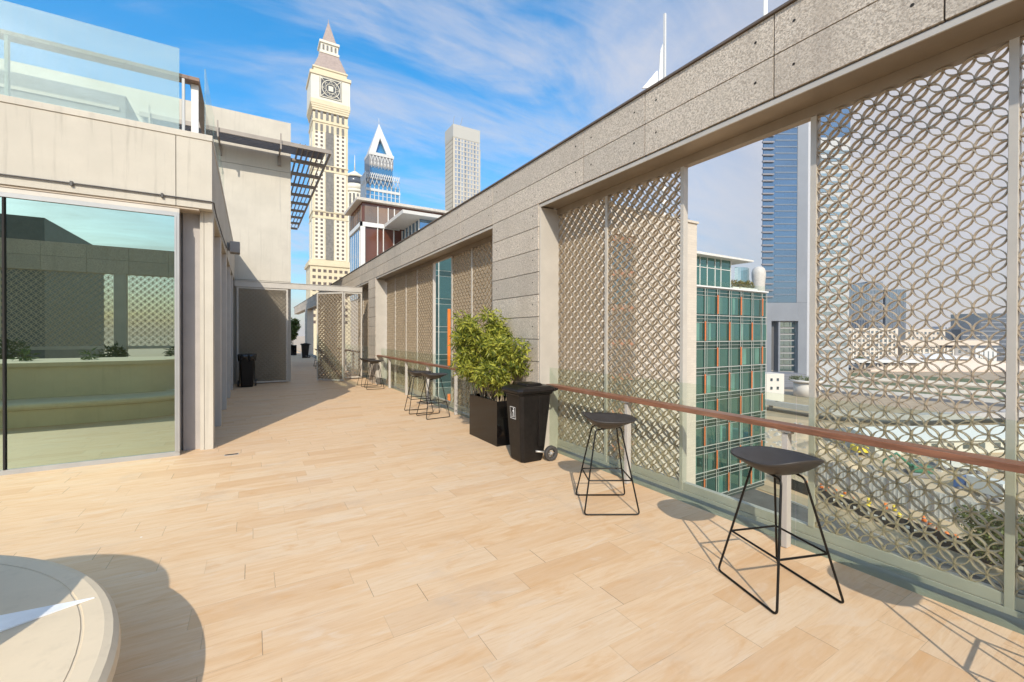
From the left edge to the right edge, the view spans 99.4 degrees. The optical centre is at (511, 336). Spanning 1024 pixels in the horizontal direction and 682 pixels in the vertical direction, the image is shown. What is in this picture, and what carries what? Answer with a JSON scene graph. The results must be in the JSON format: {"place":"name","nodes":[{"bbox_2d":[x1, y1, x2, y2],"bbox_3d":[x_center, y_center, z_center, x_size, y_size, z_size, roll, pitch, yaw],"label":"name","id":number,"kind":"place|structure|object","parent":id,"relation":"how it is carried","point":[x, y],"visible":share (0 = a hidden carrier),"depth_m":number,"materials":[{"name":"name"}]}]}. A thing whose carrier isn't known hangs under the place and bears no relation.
{"place":"outdoors","nodes":[
{"label":"outdoors","id":0,"kind":"place"},
{"bbox_2d":[0,94,234,475],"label":"terrace building","id":1,"kind":"structure","parent":0,"point":[117,268],"depth_m":5.32,"materials":[{"name":"concrete"}]},
{"bbox_2d":[0,187,2,475],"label":"window","id":2,"kind":"structure","parent":1,"relation":"in","point":[1,401],"depth_m":4.87,"materials":[{"name":"silver glass"}]},
{"bbox_2d":[0,69,138,120],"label":"roof unit","id":3,"kind":"structure","parent":1,"relation":"on","point":[28,87],"depth_m":8.07,"materials":[{"name":"metal"}]},
{"bbox_2d":[2,187,180,474],"bbox_3d":[-5.045,-0.062,5.298,1.587,3.232,0.114,0,0,-31],"label":"window","id":4,"kind":"structure","parent":1,"relation":"in","point":[91,364],"depth_m":5.24,"materials":[{"name":"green glass"}]},
{"bbox_2d":[0,29,223,190],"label":"balustrade","id":5,"kind":"object","parent":1,"relation":"on","point":[202,115],"visible":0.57,"depth_m":5.59,"materials":[{"name":"grey metal"}]},
{"bbox_2d":[227,241,239,254],"bbox_3d":[-6.117,-1.956,9.539,0.236,0.240,0.280,0,0,-31],"label":"security light","id":6,"kind":"object","parent":1,"relation":"attached to","point":[233,247],"visible":0.99,"depth_m":9.45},
{"bbox_2d":[348,156,361,261],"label":"drum tower","id":7,"kind":"structure","parent":0,"point":[354,185],"depth_m":619.40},
{"bbox_2d":[360,125,399,202],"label":"pyramid tower","id":8,"kind":"structure","parent":0,"point":[376,179],"depth_m":514.12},
{"bbox_2d":[413,253,486,406],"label":"teal block","id":9,"kind":"structure","parent":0,"point":[443,301],"depth_m":63.94,"materials":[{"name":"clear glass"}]},
{"bbox_2d":[439,276,450,298],"bbox_3d":[-9.620,-7.274,64.208,2.440,3.200,0.120,0,0,-31],"label":"window","id":10,"kind":"structure","parent":9,"relation":"in","point":[444,282],"depth_m":63.95,"materials":[{"name":"teal glass"}]},
{"bbox_2d":[439,304,450,325],"bbox_3d":[-9.631,-3.174,64.234,2.440,3.200,0.120,0,0,-31],"label":"window","id":11,"kind":"structure","parent":9,"relation":"in","point":[443,308],"depth_m":63.89,"materials":[{"name":"teal glass"}]},
{"bbox_2d":[439,332,450,353],"bbox_3d":[-9.642,0.925,64.259,2.440,3.200,0.120,0,0,-31],"label":"window","id":12,"kind":"structure","parent":9,"relation":"in","point":[443,336],"depth_m":63.91,"materials":[{"name":"teal glass"}]},
{"bbox_2d":[439,360,450,381],"bbox_3d":[-9.653,5.025,64.285,2.440,3.200,0.120,0,0,-31],"label":"window","id":13,"kind":"structure","parent":9,"relation":"in","point":[446,378],"depth_m":64.07,"materials":[{"name":"teal glass"}]},
{"bbox_2d":[445,120,479,210],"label":"gridded tower","id":14,"kind":"structure","parent":0,"point":[462,164],"depth_m":393.62,"materials":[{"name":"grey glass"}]},
{"bbox_2d":[0,351,1023,681],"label":"terrace floor","id":15,"kind":"structure","parent":0,"point":[336,531],"depth_m":2.94,"materials":[{"name":"wood"}]},
{"bbox_2d":[0,555,120,681],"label":"round bench","id":16,"kind":"object","parent":15,"relation":"on","point":[80,642],"visible":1,"depth_m":1.76,"materials":[{"name":"stone"}]},
{"bbox_2d":[0,597,94,631],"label":"folded sheet","id":17,"kind":"object","parent":16,"relation":"on","point":[10,620],"visible":1,"depth_m":1.84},
{"bbox_2d":[0,58,330,383],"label":"stair block","id":18,"kind":"structure","parent":15,"relation":"on","point":[256,152],"depth_m":13.90,"materials":[{"name":"concrete"}]},
{"bbox_2d":[237,353,256,386],"bbox_3d":[-7.975,1.005,13.066,0.503,0.985,0.645,0,0,-31],"label":"wheelie bin","id":19,"kind":"object","parent":15,"relation":"on","point":[247,369],"visible":1,"depth_m":12.86,"materials":[{"name":"black plastic"}]},
{"bbox_2d":[291,345,296,354],"bbox_3d":[-16.311,0.981,32.205,0.550,0.750,0.600,0,0,-31],"label":"plant pot","id":20,"kind":"object","parent":15,"relation":"on","point":[293,349],"visible":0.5,"depth_m":32.00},
{"bbox_2d":[291,316,300,344],"bbox_3d":[-16.453,-0.374,32.305,1.782,2.274,1.235,0,0,36],"label":"pot shrub","id":21,"kind":"object","parent":20,"relation":"in","point":[295,326],"visible":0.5,"depth_m":32.02,"materials":[{"name":"green plant"}]},
{"bbox_2d":[234,280,362,383],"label":"lattice gate","id":22,"kind":"structure","parent":15,"relation":"on","point":[338,368],"depth_m":14.47,"materials":[{"name":"beige metal"}]},
{"bbox_2d":[377,355,457,414],"bbox_3d":[-2.488,1.058,10.877,0.120,0.924,8.600,0,0,-31],"label":"counter rail","id":23,"kind":"object","parent":15,"relation":"on","point":[426,364],"visible":0.62,"depth_m":9.93,"materials":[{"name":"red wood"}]},
{"bbox_2d":[404,370,432,413],"bbox_3d":[-1.907,1.104,8.915,0.513,0.868,0.484,0,0,-25],"label":"bar stool","id":24,"kind":"object","parent":15,"relation":"on","point":[416,373],"visible":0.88,"depth_m":8.81,"materials":[{"name":"black metal"}]},
{"bbox_2d":[416,372,449,419],"bbox_3d":[-1.519,1.108,8.404,0.512,0.868,0.484,0,0,-35],"label":"bar stool","id":25,"kind":"object","parent":15,"relation":"on","point":[431,376],"visible":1,"depth_m":8.35,"materials":[{"name":"black metal"}]},
{"bbox_2d":[470,393,509,446],"bbox_3d":[-0.285,1.238,6.646,0.375,0.640,0.905,0,0,-31],"label":"planter box","id":26,"kind":"object","parent":15,"relation":"on","point":[489,421],"visible":0.7,"depth_m":6.36,"materials":[{"name":"plastic"}]},
{"bbox_2d":[446,305,532,400],"bbox_3d":[-0.332,0.264,6.624,1.350,1.509,1.818,0,0,-4],"label":"leafy shrub","id":27,"kind":"object","parent":26,"relation":"in","point":[489,364],"visible":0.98,"depth_m":6.26,"materials":[{"name":"green plant"}]},
{"bbox_2d":[501,381,557,462],"bbox_3d":[0.234,1.077,5.594,0.641,0.978,0.502,0,0,-31],"label":"wheelie bin","id":28,"kind":"object","parent":15,"relation":"on","point":[528,403],"visible":1,"depth_m":5.43,"materials":[{"name":"black plastic"}]},
{"bbox_2d":[575,411,639,515],"bbox_3d":[0.889,1.141,4.064,0.513,0.868,0.484,0,0,-1],"label":"bar stool","id":29,"kind":"object","parent":15,"relation":"on","point":[603,420],"visible":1,"depth_m":4.04,"materials":[{"name":"black metal"}]},
{"bbox_2d":[293,0,1023,619],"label":"terrace wall","id":30,"kind":"structure","parent":15,"relation":"on","point":[789,64],"depth_m":3.93,"materials":[{"name":"stone"}]},
{"bbox_2d":[358,290,363,371],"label":"lattice screen","id":31,"kind":"object","parent":30,"relation":"on","point":[362,329],"visible":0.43,"depth_m":16.87,"materials":[{"name":"beige metal"}]},
{"bbox_2d":[364,289,368,372],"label":"lattice screen","id":32,"kind":"object","parent":30,"relation":"on","point":[366,317],"visible":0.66,"depth_m":16.30,"materials":[{"name":"beige metal"}]},
{"bbox_2d":[387,278,395,382],"bbox_3d":[-3.716,-0.175,13.402,0.066,3.260,0.995,0,0,-31],"label":"lattice screen","id":33,"kind":"object","parent":30,"relation":"on","point":[391,318],"visible":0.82,"depth_m":13.35,"materials":[{"name":"beige metal"}]},
{"bbox_2d":[396,274,406,385],"bbox_3d":[-3.189,-0.168,12.523,0.066,3.260,1.065,0,0,-31],"label":"lattice screen","id":34,"kind":"object","parent":30,"relation":"on","point":[401,312],"visible":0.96,"depth_m":12.48,"materials":[{"name":"beige metal"}]},
{"bbox_2d":[407,269,419,390],"bbox_3d":[-2.672,-0.162,11.661,0.066,3.260,0.954,0,0,-31],"label":"lattice screen","id":35,"kind":"object","parent":30,"relation":"on","point":[412,312],"visible":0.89,"depth_m":11.61,"materials":[{"name":"beige metal"}]},
{"bbox_2d":[418,263,435,398],"bbox_3d":[-2.132,-0.154,10.761,0.066,3.260,1.155,0,0,-31],"label":"lattice screen","id":36,"kind":"object","parent":30,"relation":"on","point":[426,305],"visible":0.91,"depth_m":10.66,"materials":[{"name":"beige metal"}]},
{"bbox_2d":[451,256,452,401],"bbox_3d":[-1.270,-0.160,9.323,0.066,3.135,0.040,0,0,-31],"label":"screen post","id":37,"kind":"object","parent":30,"relation":"attached to","point":[451,321],"visible":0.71,"depth_m":9.30,"materials":[{"name":"beige metal"}]},
{"bbox_2d":[452,248,474,407],"bbox_3d":[-1.008,-0.140,8.886,0.066,3.260,0.985,0,0,-31],"label":"lattice screen","id":38,"kind":"object","parent":30,"relation":"attached to","point":[462,275],"visible":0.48,"depth_m":8.86,"materials":[{"name":"beige metal"}]},
{"bbox_2d":[472,241,492,392],"bbox_3d":[-0.494,-0.133,8.029,0.066,3.260,1.025,0,0,-31],"label":"lattice screen","id":39,"kind":"object","parent":30,"relation":"on","point":[482,290],"visible":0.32,"depth_m":8.11,"materials":[{"name":"beige metal"}]},
{"bbox_2d":[558,196,610,461],"bbox_3d":[0.916,-0.115,5.677,0.066,3.260,0.989,0,0,-31],"label":"lattice screen","id":40,"kind":"object","parent":30,"relation":"on","point":[604,349],"visible":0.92,"depth_m":5.64,"materials":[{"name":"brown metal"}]},
{"bbox_2d":[607,166,687,489],"bbox_3d":[1.447,-0.108,4.792,0.066,3.260,1.086,0,0,-31],"label":"lattice screen","id":41,"kind":"object","parent":30,"relation":"on","point":[682,230],"visible":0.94,"depth_m":4.68,"materials":[{"name":"beige metal"}]},
{"bbox_2d":[808,115,820,527],"bbox_3d":[2.322,-0.113,3.333,0.066,3.135,0.040,0,0,-31],"label":"screen post","id":42,"kind":"object","parent":30,"relation":"attached to","point":[814,302],"visible":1,"depth_m":3.31,"materials":[{"name":"beige metal"}]},
{"bbox_2d":[815,36,1022,609],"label":"lattice screen","id":43,"kind":"object","parent":30,"relation":"attached to","point":[1013,121],"visible":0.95,"depth_m":2.77,"materials":[{"name":"beige metal"}]},
{"bbox_2d":[1015,37,1023,597],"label":"lattice screen","id":44,"kind":"object","parent":30,"relation":"on","point":[1018,451],"visible":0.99,"depth_m":2.43,"materials":[{"name":"beige metal"}]},
{"bbox_2d":[718,446,843,614],"bbox_3d":[1.679,1.151,2.759,0.484,0.868,0.513,0,0,-12],"label":"bar stool","id":45,"kind":"object","parent":15,"relation":"on","point":[773,461],"visible":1,"depth_m":2.72,"materials":[{"name":"black metal"}]},
{"bbox_2d":[547,384,1023,547],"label":"counter rail","id":46,"kind":"object","parent":15,"relation":"on","point":[787,430],"visible":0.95,"depth_m":3.24,"materials":[{"name":"red wood"}]},
{"bbox_2d":[0,0,1023,335],"label":"sky","id":47,"kind":"structure","parent":0,"point":[527,75],"materials":[{"name":"blue"}]},
{"bbox_2d":[488,201,698,483],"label":"sandstone block","id":48,"kind":"structure","parent":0,"point":[691,344],"depth_m":55.85,"materials":[{"name":"stone"}]},
{"bbox_2d":[642,13,666,214],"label":"mast tower","id":49,"kind":"structure","parent":0,"point":[657,76],"depth_m":260.47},
{"bbox_2d":[291,336,1023,590],"bbox_3d":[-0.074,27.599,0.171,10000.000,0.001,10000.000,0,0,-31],"label":"ground","id":50,"kind":"structure","parent":0,"point":[769,481],"depth_m":85.36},
{"bbox_2d":[304,20,350,361],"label":"clock tower","id":51,"kind":"structure","parent":50,"relation":"on","point":[328,83],"depth_m":418.66,"materials":[{"name":"yellow stone"}]},
{"bbox_2d":[344,196,488,368],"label":"brown office","id":52,"kind":"structure","parent":50,"relation":"on","point":[377,227],"depth_m":78.81,"materials":[{"name":"reddish brown cladding"},{"name":"deep blue glass"},{"name":"white paint"}]},
{"bbox_2d":[364,205,376,222],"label":"window","id":53,"kind":"structure","parent":52,"relation":"in","point":[370,211],"depth_m":77.98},
{"bbox_2d":[378,207,386,223],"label":"window","id":54,"kind":"structure","parent":52,"relation":"in","point":[382,212],"depth_m":79.05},
{"bbox_2d":[298,351,1023,634],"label":"podium block","id":55,"kind":"structure","parent":50,"relation":"on","point":[1002,619],"depth_m":3.14,"materials":[{"name":"concrete"}]},
{"bbox_2d":[696,251,768,495],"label":"green office","id":56,"kind":"structure","parent":50,"relation":"on","point":[731,348],"depth_m":73.30,"materials":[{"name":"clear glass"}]},
{"bbox_2d":[696,349,703,367],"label":"window","id":57,"kind":"structure","parent":56,"relation":"in","point":[699,352],"depth_m":69.27,"materials":[{"name":"green glass"}]},
{"bbox_2d":[697,295,703,313],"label":"window","id":58,"kind":"structure","parent":56,"relation":"in","point":[700,299],"depth_m":69.29,"materials":[{"name":"green glass"}]},
{"bbox_2d":[703,426,715,445],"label":"window","id":59,"kind":"structure","parent":56,"relation":"in","point":[711,431],"depth_m":70.84,"materials":[{"name":"green glass"}]},
{"bbox_2d":[704,296,715,313],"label":"window","id":60,"kind":"structure","parent":56,"relation":"in","point":[712,299],"depth_m":70.74,"materials":[{"name":"green glass"}]},
{"bbox_2d":[704,323,715,340],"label":"window","id":61,"kind":"structure","parent":56,"relation":"in","point":[713,325],"depth_m":70.81,"materials":[{"name":"green glass"}]},
{"bbox_2d":[705,349,715,366],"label":"window","id":62,"kind":"structure","parent":56,"relation":"in","point":[710,354],"depth_m":70.70,"materials":[{"name":"green glass"}]},
{"bbox_2d":[715,449,726,468],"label":"window","id":63,"kind":"structure","parent":56,"relation":"in","point":[722,454],"depth_m":72.55,"materials":[{"name":"green glass"}]},
{"bbox_2d":[716,399,727,411],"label":"window","id":64,"kind":"structure","parent":56,"relation":"in","point":[723,403],"depth_m":72.45,"materials":[{"name":"green glass"}]},
{"bbox_2d":[716,323,727,340],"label":"window","id":65,"kind":"structure","parent":56,"relation":"in","point":[723,326],"depth_m":72.38,"materials":[{"name":"green glass"}]},
{"bbox_2d":[716,349,727,365],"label":"window","id":66,"kind":"structure","parent":56,"relation":"in","point":[723,359],"depth_m":72.36,"materials":[{"name":"green glass"}]},
{"bbox_2d":[716,374,727,391],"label":"window","id":67,"kind":"structure","parent":56,"relation":"in","point":[721,379],"depth_m":72.27,"materials":[{"name":"green glass"}]},
{"bbox_2d":[717,424,727,442],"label":"window","id":68,"kind":"structure","parent":56,"relation":"in","point":[725,426],"depth_m":72.63,"materials":[{"name":"green glass"}]},
{"bbox_2d":[727,471,738,489],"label":"window","id":69,"kind":"structure","parent":56,"relation":"in","point":[734,475],"depth_m":74.31,"materials":[{"name":"green glass"}]},
{"bbox_2d":[728,348,738,365],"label":"window","id":70,"kind":"structure","parent":56,"relation":"in","point":[733,354],"depth_m":73.95,"materials":[{"name":"green glass"}]},
{"bbox_2d":[729,397,738,413],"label":"window","id":71,"kind":"structure","parent":56,"relation":"in","point":[733,402],"depth_m":74.17,"materials":[{"name":"green glass"}]},
{"bbox_2d":[728,323,739,340],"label":"window","id":72,"kind":"structure","parent":56,"relation":"in","point":[736,326],"depth_m":74.21,"materials":[{"name":"green glass"}]},
{"bbox_2d":[739,372,749,389],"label":"window","id":73,"kind":"structure","parent":56,"relation":"in","point":[746,376],"depth_m":75.80,"materials":[{"name":"green glass"}]},
{"bbox_2d":[750,395,759,411],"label":"window","id":74,"kind":"structure","parent":56,"relation":"in","point":[756,398],"depth_m":77.43,"materials":[{"name":"green glass"}]},
{"bbox_2d":[751,299,760,315],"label":"window","id":75,"kind":"structure","parent":56,"relation":"in","point":[757,303],"depth_m":77.39,"materials":[{"name":"green glass"}]},
{"bbox_2d":[751,266,765,290],"bbox_3d":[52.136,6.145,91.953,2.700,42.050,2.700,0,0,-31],"label":"white dome","id":76,"kind":"structure","parent":56,"relation":"on","point":[758,275],"depth_m":90.81,"materials":[{"name":"paint"}]},
{"bbox_2d":[796,440,839,453],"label":"sand heap","id":77,"kind":"object","parent":50,"relation":"on","point":[802,444],"visible":0.29,"depth_m":104.31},
{"bbox_2d":[849,328,897,358],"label":"cream apartments","id":78,"kind":"structure","parent":50,"relation":"on","point":[873,350],"depth_m":429.85,"materials":[{"name":"concrete"}]},
{"bbox_2d":[765,422,1020,502],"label":"rubble","id":79,"kind":"object","parent":50,"relation":"on","point":[947,489],"visible":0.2,"depth_m":90.38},
{"bbox_2d":[776,475,1023,577],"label":"black hoarding","id":80,"kind":"object","parent":50,"relation":"on","point":[798,486],"visible":0.39,"depth_m":61.92,"materials":[{"name":"white paint"}]},
{"bbox_2d":[879,452,935,478],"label":"excavator","id":81,"kind":"object","parent":50,"relation":"on","point":[911,465],"visible":0.57,"depth_m":84.63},
{"bbox_2d":[800,461,1022,531],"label":"grey hoarding","id":82,"kind":"object","parent":50,"relation":"on","point":[925,500],"visible":0.34,"depth_m":69.80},
{"bbox_2d":[830,424,1023,454],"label":"long shed","id":83,"kind":"structure","parent":50,"relation":"on","point":[972,433],"depth_m":102.31,"materials":[{"name":"white paint"}]},
{"bbox_2d":[896,340,998,355],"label":"colonnade hall","id":84,"kind":"structure","parent":50,"relation":"on","point":[925,350],"depth_m":426.10,"materials":[{"name":"beige stone"}]},
{"bbox_2d":[936,458,987,474],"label":"truck","id":85,"kind":"object","parent":50,"relation":"on","point":[958,464],"visible":0.35,"depth_m":87.05,"materials":[{"name":"white paint"}]},
{"bbox_2d":[945,329,981,347],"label":"dark block","id":86,"kind":"structure","parent":50,"relation":"on","point":[956,332],"depth_m":467.99,"materials":[{"name":"grey glass"}]},
{"bbox_2d":[953,474,1004,502],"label":"truck","id":87,"kind":"object","parent":50,"relation":"on","point":[972,478],"visible":0.49,"depth_m":73.16,"materials":[{"name":"white paint"}]},
{"bbox_2d":[952,504,1023,563],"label":"broad tree","id":88,"kind":"object","parent":50,"relation":"on","point":[987,538],"visible":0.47,"depth_m":49.19,"materials":[{"name":"green plant"}]},
{"bbox_2d":[765,372,783,401],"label":"white house","id":89,"kind":"structure","parent":0,"point":[775,386],"depth_m":179.16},
{"bbox_2d":[774,372,805,386],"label":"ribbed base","id":90,"kind":"object","parent":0,"point":[787,381],"visible":0.36,"depth_m":228.13,"materials":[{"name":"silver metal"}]},
{"bbox_2d":[789,375,823,397],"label":"drum planter","id":91,"kind":"object","parent":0,"point":[801,387],"visible":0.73,"depth_m":192.59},
{"bbox_2d":[849,283,868,327],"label":"blue tower","id":92,"kind":"structure","parent":0,"point":[860,321],"depth_m":599.80,"materials":[{"name":"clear glass"}]},
{"bbox_2d":[862,281,882,327],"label":"pale blue tower","id":93,"kind":"structure","parent":0,"point":[873,291],"depth_m":601.99,"materials":[{"name":"glass"}]},
{"bbox_2d":[731,489,1023,611],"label":"road","id":94,"kind":"structure","parent":0,"point":[759,498],"depth_m":65.45,"materials":[{"name":"asphalt"}]},
{"bbox_2d":[791,500,1023,593],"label":"kerb","id":95,"kind":"structure","parent":94,"relation":"on","point":[937,558],"depth_m":55.77,"materials":[{"name":"concrete"}]},
{"bbox_2d":[757,484,1023,589],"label":"pavement","id":96,"kind":"structure","parent":0,"point":[804,501],"depth_m":58.94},
{"bbox_2d":[765,365,1023,426],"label":"plaza","id":97,"kind":"structure","parent":0,"point":[789,397],"depth_m":168.25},
{"bbox_2d":[761,0,850,380],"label":"grey tower","id":98,"kind":"structure","parent":97,"relation":"on","point":[785,238],"depth_m":260.52,"materials":[{"name":"blue glass"}]},
{"bbox_2d":[780,322,794,370],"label":"base windows","id":99,"kind":"structure","parent":98,"relation":"in","point":[782,324],"depth_m":263.85,"materials":[{"name":"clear glass"}]},
{"bbox_2d":[851,359,923,370],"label":"canopy roof","id":100,"kind":"structure","parent":97,"relation":"on","point":[889,361],"depth_m":330.97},
{"bbox_2d":[765,399,1023,425],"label":"flyover","id":101,"kind":"object","parent":97,"relation":"on","point":[924,416],"visible":0.48,"depth_m":134.81,"materials":[{"name":"concrete"}]},
{"bbox_2d":[821,387,1023,404],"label":"terrace wall","id":102,"kind":"structure","parent":97,"relation":"on","point":[931,395],"depth_m":190.92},
{"bbox_2d":[824,382,1023,397],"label":"terrace wall","id":103,"kind":"structure","parent":97,"relation":"on","point":[935,390],"depth_m":212.92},
{"bbox_2d":[849,353,1023,371],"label":"pavilion","id":104,"kind":"structure","parent":97,"relation":"on","point":[972,364],"depth_m":335.78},
{"bbox_2d":[851,376,1023,387],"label":"terrace wall","id":105,"kind":"structure","parent":97,"relation":"on","point":[942,382],"depth_m":246.87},
{"bbox_2d":[883,289,905,328],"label":"slim blue tower","id":106,"kind":"structure","parent":0,"point":[898,310],"depth_m":601.16,"materials":[{"name":"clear glass"}]},
{"bbox_2d":[784,384,1023,406],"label":"access road","id":107,"kind":"structure","parent":0,"point":[931,399],"depth_m":188.93,"materials":[{"name":"asphalt"}]},
{"bbox_2d":[898,329,944,346],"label":"tan slab","id":108,"kind":"structure","parent":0,"point":[925,332],"depth_m":470.59,"materials":[{"name":"stone"}]},
{"bbox_2d":[822,385,1023,400],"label":"lawn terrace","id":109,"kind":"structure","parent":0,"point":[975,396],"depth_m":205.17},
{"bbox_2d":[831,380,1023,392],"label":"lawn terrace","id":110,"kind":"structure","parent":0,"point":[938,386],"depth_m":233.17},
{"bbox_2d":[851,373,1023,384],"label":"lawn terrace","id":111,"kind":"structure","parent":0,"point":[878,375],"depth_m":276.24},
{"bbox_2d":[936,345,970,356],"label":"grey hall","id":112,"kind":"structure","parent":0,"point":[957,351],"depth_m":430.22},
{"bbox_2d":[970,348,996,360],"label":"white cube","id":113,"kind":"object","parent":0,"point":[989,353],"visible":0.46,"depth_m":425.58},
{"bbox_2d":[951,313,1023,360],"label":"dark block","id":114,"kind":"structure","parent":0,"point":[989,330],"depth_m":470.14,"materials":[{"name":"blue glass"}]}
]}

